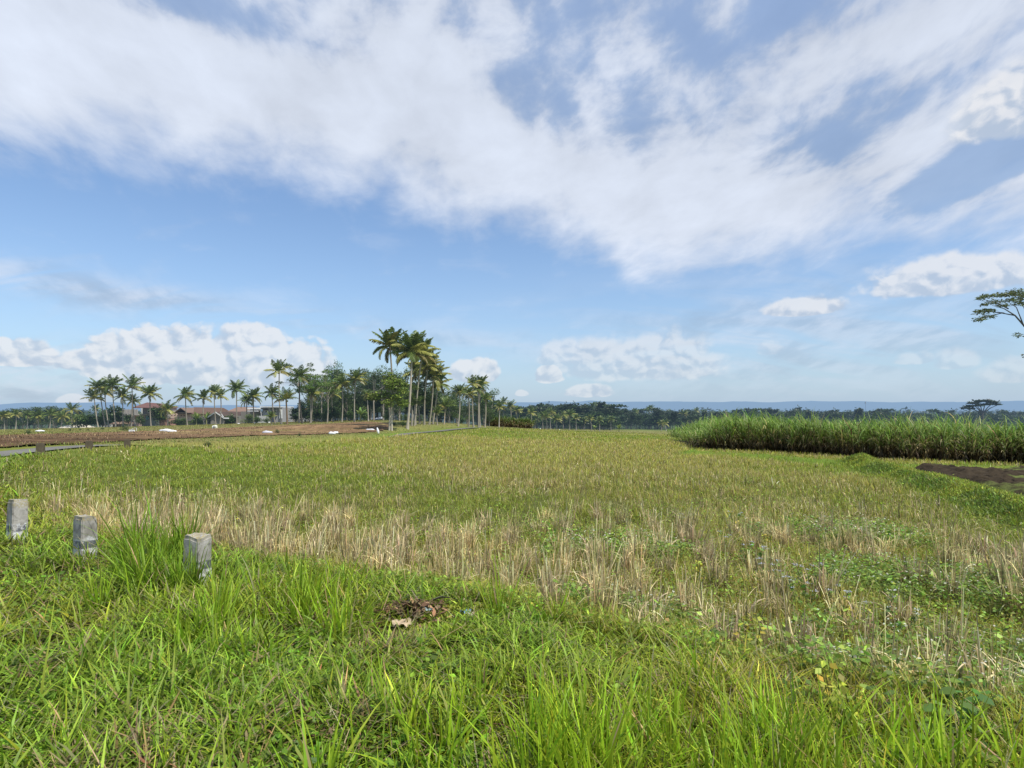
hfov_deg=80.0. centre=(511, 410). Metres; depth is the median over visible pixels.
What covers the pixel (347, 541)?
stubble clump
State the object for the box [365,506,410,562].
stubble clump
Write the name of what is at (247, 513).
stubble clump
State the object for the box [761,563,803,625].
stubble clump
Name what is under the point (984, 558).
stubble clump
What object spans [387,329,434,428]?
coconut palm
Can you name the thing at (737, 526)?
stubble clump
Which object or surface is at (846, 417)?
wood tree
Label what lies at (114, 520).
stubble clump
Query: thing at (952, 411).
wood tree
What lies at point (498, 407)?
wood tree
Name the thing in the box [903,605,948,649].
stubble clump
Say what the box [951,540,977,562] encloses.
stubble clump
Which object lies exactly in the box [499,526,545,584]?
stubble clump
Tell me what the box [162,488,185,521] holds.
stubble clump
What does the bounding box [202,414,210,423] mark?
garden shrub
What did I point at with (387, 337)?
coconut palm
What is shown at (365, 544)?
stubble clump
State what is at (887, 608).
flowering weed
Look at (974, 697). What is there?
broad leaf weed
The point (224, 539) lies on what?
stubble clump
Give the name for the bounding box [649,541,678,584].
stubble clump
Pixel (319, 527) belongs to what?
stubble clump
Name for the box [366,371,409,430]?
tree
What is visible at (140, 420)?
garden shrub
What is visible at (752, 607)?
stubble clump
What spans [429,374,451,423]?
coconut palm
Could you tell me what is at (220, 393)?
coconut palm
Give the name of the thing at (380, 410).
leafy tree
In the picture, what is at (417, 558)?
stubble clump
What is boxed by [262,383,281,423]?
coconut palm
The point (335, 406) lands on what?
understory bush
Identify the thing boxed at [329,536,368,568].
stubble clump
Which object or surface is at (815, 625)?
stubble clump
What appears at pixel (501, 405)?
coconut palm
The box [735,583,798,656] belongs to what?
stubble clump
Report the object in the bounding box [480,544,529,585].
stubble clump
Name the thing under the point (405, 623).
bark piece
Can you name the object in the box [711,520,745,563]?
stubble clump
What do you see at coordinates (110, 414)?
garden shrub
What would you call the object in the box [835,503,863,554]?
stubble clump
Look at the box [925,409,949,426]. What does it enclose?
wood tree
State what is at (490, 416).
leafy tree
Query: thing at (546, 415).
coconut palm
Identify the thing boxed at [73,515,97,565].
guide post
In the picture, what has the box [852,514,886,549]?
stubble clump
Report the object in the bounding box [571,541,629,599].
stubble clump
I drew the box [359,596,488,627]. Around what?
leaf heap
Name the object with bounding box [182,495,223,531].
stubble clump
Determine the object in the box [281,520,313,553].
stubble clump
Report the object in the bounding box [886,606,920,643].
flowering weed
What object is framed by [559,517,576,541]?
stubble clump
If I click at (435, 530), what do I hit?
stubble clump
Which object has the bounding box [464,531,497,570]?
stubble clump
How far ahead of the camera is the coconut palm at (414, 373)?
83.62 m
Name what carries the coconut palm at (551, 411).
on the ground at (396, 429)
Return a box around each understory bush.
[288,407,297,420]
[297,407,306,418]
[313,411,320,420]
[319,402,329,420]
[319,408,331,421]
[329,401,344,419]
[329,406,340,421]
[347,406,353,418]
[349,393,362,419]
[357,407,367,419]
[362,382,378,418]
[365,403,375,419]
[374,400,380,419]
[384,410,388,420]
[393,403,406,418]
[407,388,421,420]
[420,403,432,421]
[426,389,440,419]
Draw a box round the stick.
[402,596,450,602]
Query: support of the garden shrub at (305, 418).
on the ground at (396, 429)
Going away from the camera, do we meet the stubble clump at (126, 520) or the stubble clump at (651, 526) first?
the stubble clump at (126, 520)
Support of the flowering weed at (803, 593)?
on the ground at (396, 429)
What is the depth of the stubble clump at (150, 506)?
10.05 m
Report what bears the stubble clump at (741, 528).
on the ground at (396, 429)
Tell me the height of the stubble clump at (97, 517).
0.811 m
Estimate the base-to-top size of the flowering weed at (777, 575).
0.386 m
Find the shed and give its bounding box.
[60,424,92,427]
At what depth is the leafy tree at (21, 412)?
204.78 m
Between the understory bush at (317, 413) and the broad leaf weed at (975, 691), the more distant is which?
the understory bush at (317, 413)
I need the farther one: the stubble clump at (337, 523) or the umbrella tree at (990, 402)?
the umbrella tree at (990, 402)
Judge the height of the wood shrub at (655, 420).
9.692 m
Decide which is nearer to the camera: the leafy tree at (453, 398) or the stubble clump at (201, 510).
the stubble clump at (201, 510)
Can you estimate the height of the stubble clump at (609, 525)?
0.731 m
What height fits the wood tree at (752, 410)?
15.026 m
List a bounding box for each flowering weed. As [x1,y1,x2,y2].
[739,541,753,564]
[757,546,767,569]
[757,558,780,583]
[772,564,783,582]
[784,576,796,600]
[791,581,818,609]
[792,563,804,590]
[805,563,821,590]
[826,584,851,613]
[843,590,871,618]
[881,589,896,622]
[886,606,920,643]
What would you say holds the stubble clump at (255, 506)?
on the ground at (396, 429)
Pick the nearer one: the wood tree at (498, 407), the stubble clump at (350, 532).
the stubble clump at (350, 532)
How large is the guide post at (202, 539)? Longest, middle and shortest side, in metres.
0.624 x 0.210 x 0.175 m
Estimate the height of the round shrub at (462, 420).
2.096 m
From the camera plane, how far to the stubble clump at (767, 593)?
6.05 m
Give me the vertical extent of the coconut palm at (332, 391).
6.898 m
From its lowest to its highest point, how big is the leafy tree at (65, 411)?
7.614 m
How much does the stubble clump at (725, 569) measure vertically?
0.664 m
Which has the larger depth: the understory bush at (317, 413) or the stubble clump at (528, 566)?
the understory bush at (317, 413)
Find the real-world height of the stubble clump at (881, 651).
0.656 m
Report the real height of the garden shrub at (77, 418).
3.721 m
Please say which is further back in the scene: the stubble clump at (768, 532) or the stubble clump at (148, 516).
the stubble clump at (768, 532)
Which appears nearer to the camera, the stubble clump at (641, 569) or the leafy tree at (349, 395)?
the stubble clump at (641, 569)
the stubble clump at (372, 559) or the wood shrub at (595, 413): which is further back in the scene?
the wood shrub at (595, 413)
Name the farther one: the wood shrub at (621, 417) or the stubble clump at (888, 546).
the wood shrub at (621, 417)
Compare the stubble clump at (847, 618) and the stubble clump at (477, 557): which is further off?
the stubble clump at (477, 557)
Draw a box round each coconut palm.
[0,410,13,428]
[9,408,22,428]
[20,410,33,428]
[30,410,47,428]
[42,408,58,427]
[53,410,70,426]
[62,402,80,426]
[81,387,104,426]
[84,377,113,426]
[89,404,100,414]
[97,390,115,426]
[99,374,126,426]
[113,387,133,426]
[117,374,145,426]
[123,394,141,426]
[139,382,162,425]
[156,399,177,425]
[173,385,196,424]
[191,388,213,424]
[209,384,222,423]
[212,388,228,423]
[223,379,249,423]
[237,393,255,422]
[245,386,263,422]
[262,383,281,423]
[264,359,292,423]
[264,411,276,424]
[272,386,298,423]
[288,364,311,423]
[302,385,321,422]
[323,387,341,421]
[332,373,353,421]
[344,367,367,421]
[361,389,373,420]
[369,326,407,410]
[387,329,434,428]
[402,360,428,423]
[404,337,440,425]
[408,350,444,424]
[418,363,450,424]
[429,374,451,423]
[432,405,444,424]
[437,396,456,424]
[450,384,468,425]
[460,386,477,426]
[465,375,481,426]
[470,381,486,426]
[471,375,488,426]
[481,392,492,426]
[496,401,506,426]
[500,396,508,414]
[504,400,517,410]
[509,405,523,418]
[526,406,536,419]
[534,412,540,428]
[539,410,545,428]
[541,411,550,428]
[545,407,556,428]
[550,414,562,429]
[560,410,567,428]
[562,408,576,429]
[586,414,593,429]
[595,415,603,430]
[606,415,614,421]
[661,419,669,430]
[679,410,688,416]
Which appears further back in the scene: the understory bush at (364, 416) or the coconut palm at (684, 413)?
the coconut palm at (684, 413)
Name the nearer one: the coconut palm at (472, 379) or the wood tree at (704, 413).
the coconut palm at (472, 379)
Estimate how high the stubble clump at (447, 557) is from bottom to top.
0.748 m
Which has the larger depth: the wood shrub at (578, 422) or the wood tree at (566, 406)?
the wood tree at (566, 406)
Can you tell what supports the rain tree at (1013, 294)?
on the ground at (396, 429)
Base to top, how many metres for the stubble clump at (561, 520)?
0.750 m
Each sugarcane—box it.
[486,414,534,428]
[667,407,1023,463]
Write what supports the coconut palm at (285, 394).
on the ground at (396, 429)
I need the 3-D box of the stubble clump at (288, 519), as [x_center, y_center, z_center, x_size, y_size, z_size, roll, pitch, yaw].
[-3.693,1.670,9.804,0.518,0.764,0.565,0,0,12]
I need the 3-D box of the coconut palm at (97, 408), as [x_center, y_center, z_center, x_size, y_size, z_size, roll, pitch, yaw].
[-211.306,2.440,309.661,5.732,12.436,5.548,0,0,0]
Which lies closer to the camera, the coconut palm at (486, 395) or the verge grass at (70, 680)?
the verge grass at (70, 680)
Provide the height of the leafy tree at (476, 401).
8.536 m
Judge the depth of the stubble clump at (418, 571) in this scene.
6.14 m
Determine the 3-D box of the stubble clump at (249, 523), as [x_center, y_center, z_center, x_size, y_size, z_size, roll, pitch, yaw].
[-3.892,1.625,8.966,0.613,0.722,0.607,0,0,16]
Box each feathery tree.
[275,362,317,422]
[293,374,325,422]
[304,375,342,421]
[305,369,336,421]
[352,372,386,420]
[363,378,398,419]
[377,374,409,419]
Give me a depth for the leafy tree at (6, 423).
189.82 m
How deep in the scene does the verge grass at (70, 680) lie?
3.59 m
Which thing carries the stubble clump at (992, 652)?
on the ground at (396, 429)
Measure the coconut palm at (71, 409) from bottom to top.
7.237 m
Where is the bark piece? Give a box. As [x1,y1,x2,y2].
[392,618,410,626]
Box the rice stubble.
[3,443,1023,697]
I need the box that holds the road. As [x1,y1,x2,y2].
[0,427,633,455]
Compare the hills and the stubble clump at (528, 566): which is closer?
the stubble clump at (528, 566)
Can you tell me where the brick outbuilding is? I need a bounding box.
[159,418,175,425]
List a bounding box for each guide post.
[6,499,27,544]
[35,443,44,453]
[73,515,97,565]
[85,440,92,450]
[124,439,130,448]
[183,532,211,586]
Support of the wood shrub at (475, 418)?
on the ground at (396, 429)
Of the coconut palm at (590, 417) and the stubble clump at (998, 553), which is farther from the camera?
the coconut palm at (590, 417)
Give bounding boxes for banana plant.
[192,412,200,424]
[356,407,367,420]
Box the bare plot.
[915,463,1023,495]
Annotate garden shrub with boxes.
[66,414,90,427]
[79,411,99,427]
[83,413,104,425]
[88,409,111,426]
[100,405,124,426]
[109,412,126,426]
[121,414,133,425]
[135,413,145,425]
[147,406,162,425]
[155,411,169,424]
[168,417,181,424]
[177,417,189,424]
[188,412,199,423]
[191,415,202,424]
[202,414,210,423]
[224,413,238,423]
[240,414,253,423]
[254,416,261,422]
[288,414,300,421]
[297,410,312,421]
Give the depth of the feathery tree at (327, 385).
105.94 m
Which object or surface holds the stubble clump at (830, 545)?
on the ground at (396, 429)
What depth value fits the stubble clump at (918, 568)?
7.06 m
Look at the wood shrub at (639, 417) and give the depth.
311.47 m
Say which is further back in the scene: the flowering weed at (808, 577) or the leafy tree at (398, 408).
the leafy tree at (398, 408)
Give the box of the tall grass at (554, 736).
[0,476,1023,767]
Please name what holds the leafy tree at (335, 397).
on the ground at (396, 429)
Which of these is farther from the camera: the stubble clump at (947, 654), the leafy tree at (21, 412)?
the leafy tree at (21, 412)
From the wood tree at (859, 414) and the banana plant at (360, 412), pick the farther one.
the wood tree at (859, 414)
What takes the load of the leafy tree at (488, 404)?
on the ground at (396, 429)
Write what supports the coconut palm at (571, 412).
on the ground at (396, 429)
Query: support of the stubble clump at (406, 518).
on the ground at (396, 429)
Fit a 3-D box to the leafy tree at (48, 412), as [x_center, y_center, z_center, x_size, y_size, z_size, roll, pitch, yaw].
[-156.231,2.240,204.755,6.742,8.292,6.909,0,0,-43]
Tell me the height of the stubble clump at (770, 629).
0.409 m
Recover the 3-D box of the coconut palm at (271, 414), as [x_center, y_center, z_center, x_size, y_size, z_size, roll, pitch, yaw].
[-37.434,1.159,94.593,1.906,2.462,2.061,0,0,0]
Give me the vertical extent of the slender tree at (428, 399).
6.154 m
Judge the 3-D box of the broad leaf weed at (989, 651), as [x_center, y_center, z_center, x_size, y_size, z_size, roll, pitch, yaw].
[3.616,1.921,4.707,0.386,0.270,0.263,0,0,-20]
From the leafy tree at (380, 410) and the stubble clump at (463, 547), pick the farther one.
the leafy tree at (380, 410)
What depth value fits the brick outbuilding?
150.00 m
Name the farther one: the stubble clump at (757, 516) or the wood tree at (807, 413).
the wood tree at (807, 413)
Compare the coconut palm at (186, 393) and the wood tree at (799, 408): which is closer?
the coconut palm at (186, 393)
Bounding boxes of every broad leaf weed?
[669,612,699,622]
[709,625,742,645]
[865,686,948,735]
[913,676,987,713]
[922,700,981,737]
[933,673,1003,735]
[955,644,1003,662]
[963,676,1023,726]
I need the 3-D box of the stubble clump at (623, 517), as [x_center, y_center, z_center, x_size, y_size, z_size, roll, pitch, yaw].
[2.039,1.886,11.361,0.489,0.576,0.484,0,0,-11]
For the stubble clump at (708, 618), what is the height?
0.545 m
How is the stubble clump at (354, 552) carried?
on the ground at (396, 429)
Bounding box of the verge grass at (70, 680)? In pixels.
[0,450,1023,767]
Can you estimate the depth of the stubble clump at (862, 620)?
5.25 m
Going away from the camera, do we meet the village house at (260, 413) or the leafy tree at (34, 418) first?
the village house at (260, 413)
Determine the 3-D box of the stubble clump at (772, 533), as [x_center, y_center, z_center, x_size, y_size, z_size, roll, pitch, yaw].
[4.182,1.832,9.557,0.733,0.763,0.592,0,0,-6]
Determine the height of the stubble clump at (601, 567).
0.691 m
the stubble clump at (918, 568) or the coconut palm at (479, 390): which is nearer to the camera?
the stubble clump at (918, 568)
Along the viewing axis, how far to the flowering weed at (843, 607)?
5.92 m
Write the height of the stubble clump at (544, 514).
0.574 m
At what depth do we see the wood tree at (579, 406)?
292.90 m
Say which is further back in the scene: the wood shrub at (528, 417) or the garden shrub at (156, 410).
the wood shrub at (528, 417)
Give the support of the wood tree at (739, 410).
on the ground at (396, 429)
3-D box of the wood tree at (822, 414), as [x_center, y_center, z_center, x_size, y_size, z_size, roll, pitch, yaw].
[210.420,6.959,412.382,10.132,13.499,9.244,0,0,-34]
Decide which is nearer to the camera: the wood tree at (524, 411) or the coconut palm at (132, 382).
the coconut palm at (132, 382)
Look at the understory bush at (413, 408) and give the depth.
126.57 m
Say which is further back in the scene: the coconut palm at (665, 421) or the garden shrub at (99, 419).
the coconut palm at (665, 421)
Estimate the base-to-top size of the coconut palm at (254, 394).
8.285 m
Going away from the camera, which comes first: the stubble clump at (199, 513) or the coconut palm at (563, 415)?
the stubble clump at (199, 513)
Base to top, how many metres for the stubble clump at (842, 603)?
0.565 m
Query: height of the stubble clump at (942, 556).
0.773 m
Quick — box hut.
[110,421,132,426]
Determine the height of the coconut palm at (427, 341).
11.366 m
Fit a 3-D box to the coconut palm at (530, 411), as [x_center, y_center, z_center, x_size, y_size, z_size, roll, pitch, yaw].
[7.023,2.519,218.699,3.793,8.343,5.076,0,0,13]
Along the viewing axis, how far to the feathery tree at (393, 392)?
123.86 m
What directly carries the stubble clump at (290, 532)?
on the ground at (396, 429)
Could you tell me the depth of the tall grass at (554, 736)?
2.97 m
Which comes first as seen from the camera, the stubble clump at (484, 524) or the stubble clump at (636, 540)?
the stubble clump at (636, 540)
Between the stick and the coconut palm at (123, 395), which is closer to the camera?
the stick
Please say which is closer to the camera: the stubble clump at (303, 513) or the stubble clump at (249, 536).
the stubble clump at (249, 536)
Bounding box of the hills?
[0,400,1023,412]
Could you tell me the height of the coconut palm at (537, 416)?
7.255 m
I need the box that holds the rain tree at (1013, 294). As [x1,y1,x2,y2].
[970,287,1023,357]
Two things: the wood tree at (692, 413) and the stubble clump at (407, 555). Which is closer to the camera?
the stubble clump at (407, 555)
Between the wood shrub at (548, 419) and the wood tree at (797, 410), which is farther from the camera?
the wood tree at (797, 410)
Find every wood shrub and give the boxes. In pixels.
[470,413,482,424]
[503,408,514,426]
[523,414,537,424]
[537,419,547,427]
[543,415,562,428]
[543,416,555,428]
[558,416,571,425]
[563,414,586,428]
[568,415,590,429]
[583,410,605,428]
[592,419,601,429]
[597,418,612,429]
[598,411,616,428]
[603,421,616,429]
[605,415,624,429]
[618,414,633,427]
[626,413,645,428]
[640,418,654,428]
[643,415,657,429]
[645,413,665,429]
[878,414,889,422]
[921,414,950,424]
[984,413,1016,428]
[1003,415,1021,428]
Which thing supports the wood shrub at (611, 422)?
on the ground at (396, 429)
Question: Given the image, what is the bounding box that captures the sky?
[0,0,1023,405]
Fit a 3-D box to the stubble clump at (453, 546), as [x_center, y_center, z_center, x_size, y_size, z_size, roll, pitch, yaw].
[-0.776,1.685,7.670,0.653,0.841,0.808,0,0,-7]
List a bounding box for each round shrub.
[445,414,454,422]
[459,414,465,423]
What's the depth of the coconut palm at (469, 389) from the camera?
94.65 m
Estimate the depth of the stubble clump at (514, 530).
9.30 m
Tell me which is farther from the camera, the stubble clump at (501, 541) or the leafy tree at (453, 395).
the leafy tree at (453, 395)
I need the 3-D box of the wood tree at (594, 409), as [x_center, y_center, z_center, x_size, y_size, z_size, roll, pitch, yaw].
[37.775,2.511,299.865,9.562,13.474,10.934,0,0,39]
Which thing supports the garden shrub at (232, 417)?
on the ground at (396, 429)
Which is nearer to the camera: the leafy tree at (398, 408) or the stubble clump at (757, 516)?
the stubble clump at (757, 516)
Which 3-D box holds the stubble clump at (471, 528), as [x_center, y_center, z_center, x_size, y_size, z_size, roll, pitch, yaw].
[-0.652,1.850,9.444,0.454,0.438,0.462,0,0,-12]
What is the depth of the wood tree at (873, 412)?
390.71 m
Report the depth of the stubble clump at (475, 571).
6.96 m
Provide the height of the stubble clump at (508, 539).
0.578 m
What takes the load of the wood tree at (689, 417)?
on the ground at (396, 429)
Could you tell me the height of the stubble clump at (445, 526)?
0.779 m
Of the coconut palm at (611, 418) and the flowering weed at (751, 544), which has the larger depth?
the coconut palm at (611, 418)
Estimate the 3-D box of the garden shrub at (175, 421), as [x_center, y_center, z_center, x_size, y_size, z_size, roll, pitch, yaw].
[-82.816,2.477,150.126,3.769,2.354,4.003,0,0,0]
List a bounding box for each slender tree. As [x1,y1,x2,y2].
[402,384,422,425]
[408,382,425,424]
[419,381,431,420]
[422,391,439,420]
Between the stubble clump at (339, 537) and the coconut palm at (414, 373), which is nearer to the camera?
the stubble clump at (339, 537)
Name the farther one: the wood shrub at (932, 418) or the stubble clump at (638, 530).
the wood shrub at (932, 418)
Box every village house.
[123,402,177,426]
[171,407,228,424]
[208,407,256,423]
[241,404,292,423]
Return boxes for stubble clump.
[72,496,98,514]
[75,488,113,533]
[78,494,103,519]
[94,491,119,524]
[101,506,136,534]
[116,500,154,533]
[117,505,154,539]
[120,487,149,522]
[120,488,156,529]
[123,507,164,529]
[131,483,169,516]
[144,502,169,537]
[145,488,177,530]
[145,494,181,542]
[154,488,175,522]
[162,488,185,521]
[172,500,197,529]
[172,504,190,533]
[177,496,215,534]
[180,486,218,524]
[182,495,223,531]
[192,504,222,541]
[193,520,228,551]
[197,519,236,546]
[198,487,228,541]
[205,501,230,532]
[207,499,225,516]
[209,515,241,538]
[217,499,239,528]
[223,512,261,557]
[223,516,252,548]
[224,525,252,540]
[232,496,265,543]
[232,497,288,555]
[233,490,262,526]
[243,482,273,521]
[248,505,290,548]
[249,494,282,538]
[252,531,283,556]
[254,507,279,525]
[265,516,303,558]
[269,491,304,534]
[271,512,301,554]
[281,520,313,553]
[290,521,327,559]
[295,492,319,527]
[297,510,331,563]
[303,507,332,545]
[303,532,330,554]
[306,513,335,538]
[312,541,331,559]
[314,514,336,558]
[320,494,346,533]
[321,499,341,526]
[326,511,351,553]
[327,518,368,566]
[329,514,378,559]
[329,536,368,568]
[332,501,355,524]
[333,494,362,531]
[342,526,355,543]
[352,530,391,576]
[358,535,374,557]
[362,512,388,547]
[364,516,395,565]
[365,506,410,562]
[366,517,404,574]
[372,508,398,545]
[376,526,416,555]
[380,517,420,570]
[383,500,409,540]
[390,499,412,529]
[390,509,415,554]
[394,516,420,548]
[398,561,431,578]
[406,531,438,576]
[409,543,427,569]
[418,504,438,536]
[418,520,457,575]
[420,527,441,561]
[423,502,458,547]
[425,519,449,551]
[425,521,459,571]
[430,510,474,569]
[436,536,483,584]
[448,532,470,561]
[450,511,482,558]
[459,543,498,579]
[460,519,484,544]
[463,562,488,585]
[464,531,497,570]
[464,559,489,583]
[474,493,501,535]
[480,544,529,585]
[482,529,506,560]
[484,561,533,593]
[488,546,530,587]
[495,506,528,546]
[495,527,520,553]
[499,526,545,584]
[503,534,549,560]
[519,540,541,575]
[523,511,551,537]
[527,543,566,581]
[529,550,573,600]
[531,558,569,609]
[532,534,576,595]
[533,541,576,597]
[534,501,557,522]
[548,523,573,555]
[548,531,579,575]
[549,524,573,562]
[550,521,588,574]
[551,494,578,534]
[552,520,578,546]
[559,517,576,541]
[560,544,647,618]
[570,540,622,594]
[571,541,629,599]
[576,524,605,564]
[578,518,620,571]
[581,539,621,586]
[581,549,613,576]
[586,497,604,522]
[593,500,620,541]
[610,545,655,603]
[614,498,633,526]
[615,515,662,580]
[615,519,636,539]
[615,551,674,619]
[617,588,677,630]
[620,552,662,595]
[625,525,648,553]
[626,510,647,541]
[627,519,661,563]
[627,579,672,606]
[631,559,649,582]
[635,571,682,618]
[637,503,677,559]
[643,492,671,530]
[649,512,665,538]
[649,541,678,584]
[652,519,673,548]
[666,557,716,622]
[669,495,701,532]
[669,515,697,538]
[669,560,724,615]
[671,523,700,545]
[673,566,704,605]
[676,505,712,551]
[685,530,719,573]
[690,585,738,633]
[692,528,718,558]
[693,536,740,594]
[693,589,744,647]
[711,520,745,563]
[722,562,768,631]
[723,507,744,540]
[734,550,778,592]
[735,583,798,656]
[736,518,764,555]
[737,545,780,578]
[740,519,765,547]
[745,506,766,529]
[749,577,796,619]
[752,613,788,642]
[753,545,808,599]
[755,516,781,541]
[760,509,797,548]
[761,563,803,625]
[763,542,789,575]
[770,510,806,551]
[770,581,843,666]
[793,525,821,549]
[793,607,846,639]
[798,537,857,608]
[804,500,837,539]
[808,619,834,654]
[810,523,852,558]
[818,570,873,626]
[820,621,881,657]
[826,594,869,635]
[828,592,880,644]
[830,513,859,545]
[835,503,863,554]
[842,599,933,676]
[843,529,873,562]
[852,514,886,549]
[858,624,947,689]
[859,529,890,569]
[865,524,901,556]
[872,578,922,637]
[884,554,914,580]
[888,548,939,593]
[893,530,915,552]
[900,633,984,686]
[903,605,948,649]
[904,619,973,672]
[920,587,1008,662]
[923,545,981,603]
[925,520,974,572]
[936,590,1022,698]
[944,514,974,548]
[948,541,982,577]
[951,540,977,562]
[959,554,995,588]
[962,517,1004,562]
[964,618,1023,682]
[966,544,1004,569]
[972,548,1023,621]
[975,535,1022,577]
[977,532,1023,598]
[989,541,1019,564]
[995,535,1023,571]
[997,653,1023,685]
[1006,546,1023,582]
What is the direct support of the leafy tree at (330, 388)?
on the ground at (396, 429)
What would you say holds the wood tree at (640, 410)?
on the ground at (396, 429)
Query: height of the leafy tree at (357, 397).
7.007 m
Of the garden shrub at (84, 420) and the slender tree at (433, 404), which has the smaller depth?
the slender tree at (433, 404)
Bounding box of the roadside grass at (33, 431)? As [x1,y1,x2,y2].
[0,419,989,485]
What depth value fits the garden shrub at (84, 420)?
149.24 m
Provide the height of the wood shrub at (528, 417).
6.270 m
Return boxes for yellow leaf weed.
[693,559,703,582]
[733,622,766,655]
[742,612,761,638]
[761,533,770,543]
[815,659,845,704]
[820,681,865,726]
[836,683,866,718]
[846,600,870,630]
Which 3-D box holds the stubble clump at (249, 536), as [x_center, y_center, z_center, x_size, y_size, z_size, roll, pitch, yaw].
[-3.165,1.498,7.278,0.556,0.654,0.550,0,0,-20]
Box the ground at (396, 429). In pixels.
[0,419,1023,767]
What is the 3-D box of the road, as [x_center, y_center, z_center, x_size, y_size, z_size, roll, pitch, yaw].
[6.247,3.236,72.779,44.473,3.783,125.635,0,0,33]
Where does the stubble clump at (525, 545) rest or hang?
on the ground at (396, 429)
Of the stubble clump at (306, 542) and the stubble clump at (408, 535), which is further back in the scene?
the stubble clump at (408, 535)
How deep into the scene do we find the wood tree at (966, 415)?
432.26 m
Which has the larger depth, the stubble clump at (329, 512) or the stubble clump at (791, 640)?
the stubble clump at (329, 512)
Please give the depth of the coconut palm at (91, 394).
139.85 m
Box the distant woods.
[0,405,1023,426]
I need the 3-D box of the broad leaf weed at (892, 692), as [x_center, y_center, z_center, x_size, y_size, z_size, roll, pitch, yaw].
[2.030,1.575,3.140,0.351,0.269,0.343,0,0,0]
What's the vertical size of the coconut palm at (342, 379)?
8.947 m
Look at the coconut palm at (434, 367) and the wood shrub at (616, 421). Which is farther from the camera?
the wood shrub at (616, 421)
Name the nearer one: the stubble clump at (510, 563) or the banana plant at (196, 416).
the stubble clump at (510, 563)
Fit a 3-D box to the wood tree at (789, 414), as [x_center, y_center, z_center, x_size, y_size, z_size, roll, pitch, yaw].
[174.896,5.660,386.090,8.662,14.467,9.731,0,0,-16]
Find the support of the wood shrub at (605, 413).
on the ground at (396, 429)
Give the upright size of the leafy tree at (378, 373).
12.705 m
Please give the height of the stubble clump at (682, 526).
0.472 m
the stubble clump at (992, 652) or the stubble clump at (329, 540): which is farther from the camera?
the stubble clump at (329, 540)
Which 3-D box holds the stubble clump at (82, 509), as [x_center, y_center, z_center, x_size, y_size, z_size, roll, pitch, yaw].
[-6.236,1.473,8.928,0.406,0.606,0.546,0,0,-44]
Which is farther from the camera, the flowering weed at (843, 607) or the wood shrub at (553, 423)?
the wood shrub at (553, 423)
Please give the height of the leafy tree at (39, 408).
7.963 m
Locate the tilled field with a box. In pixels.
[0,422,388,446]
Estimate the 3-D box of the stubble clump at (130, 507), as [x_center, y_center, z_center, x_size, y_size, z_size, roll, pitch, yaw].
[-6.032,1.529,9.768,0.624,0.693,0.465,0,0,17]
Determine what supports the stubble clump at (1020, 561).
on the ground at (396, 429)
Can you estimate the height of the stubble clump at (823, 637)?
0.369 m
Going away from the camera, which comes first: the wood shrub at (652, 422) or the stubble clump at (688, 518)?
the stubble clump at (688, 518)
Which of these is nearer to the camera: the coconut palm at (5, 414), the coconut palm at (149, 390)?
the coconut palm at (149, 390)
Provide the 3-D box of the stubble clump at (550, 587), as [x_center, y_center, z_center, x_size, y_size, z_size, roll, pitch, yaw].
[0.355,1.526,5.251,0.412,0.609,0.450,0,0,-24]
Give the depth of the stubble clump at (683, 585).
6.19 m
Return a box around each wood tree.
[489,398,505,416]
[513,406,536,415]
[521,405,534,415]
[536,403,561,426]
[556,402,575,428]
[559,404,585,428]
[562,404,589,414]
[581,403,597,428]
[596,402,607,414]
[596,404,628,415]
[621,409,629,428]
[624,412,637,428]
[637,408,646,414]
[651,408,667,429]
[659,411,671,429]
[669,411,678,427]
[674,414,684,426]
[677,408,691,415]
[682,414,698,422]
[686,411,701,423]
[701,411,706,420]
[713,412,725,419]
[732,408,744,414]
[739,407,764,415]
[771,411,786,417]
[782,409,795,417]
[787,409,801,418]
[792,405,801,416]
[803,410,811,418]
[818,412,826,423]
[821,407,841,422]
[829,411,845,423]
[840,410,850,421]
[845,411,854,422]
[854,408,863,423]
[854,412,877,421]
[866,410,880,423]
[877,408,895,418]
[890,412,919,420]
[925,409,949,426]
[945,408,957,417]
[958,411,978,425]
[962,411,979,423]
[998,410,1018,419]
[1000,413,1023,421]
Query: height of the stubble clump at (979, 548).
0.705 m
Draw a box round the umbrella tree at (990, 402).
[959,399,1002,431]
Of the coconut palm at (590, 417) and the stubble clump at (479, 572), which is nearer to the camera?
the stubble clump at (479, 572)
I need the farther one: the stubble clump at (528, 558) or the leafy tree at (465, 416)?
the leafy tree at (465, 416)
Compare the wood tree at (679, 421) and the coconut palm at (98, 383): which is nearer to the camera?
the coconut palm at (98, 383)
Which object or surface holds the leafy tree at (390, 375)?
on the ground at (396, 429)
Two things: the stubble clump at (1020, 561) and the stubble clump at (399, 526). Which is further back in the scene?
the stubble clump at (399, 526)
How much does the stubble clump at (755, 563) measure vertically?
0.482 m
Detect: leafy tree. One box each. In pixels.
[0,414,14,428]
[1,409,21,428]
[7,408,26,428]
[14,412,35,428]
[17,407,34,427]
[24,406,46,428]
[24,412,47,428]
[34,406,46,428]
[35,405,58,427]
[42,413,66,427]
[44,406,60,427]
[57,407,69,426]
[300,378,315,420]
[306,391,324,421]
[318,370,338,420]
[322,360,348,420]
[324,392,340,420]
[333,369,353,419]
[336,386,357,419]
[348,368,367,419]
[351,389,366,419]
[356,380,374,403]
[361,369,376,383]
[363,365,388,419]
[375,390,390,419]
[378,367,406,403]
[390,389,408,420]
[397,366,412,417]
[438,390,458,422]
[439,396,460,421]
[443,384,471,422]
[450,401,461,422]
[457,398,471,415]
[460,388,480,423]
[460,405,471,423]
[471,393,483,424]
[473,388,495,424]
[477,388,502,416]
[484,407,494,425]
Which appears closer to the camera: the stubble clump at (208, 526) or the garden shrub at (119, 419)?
the stubble clump at (208, 526)

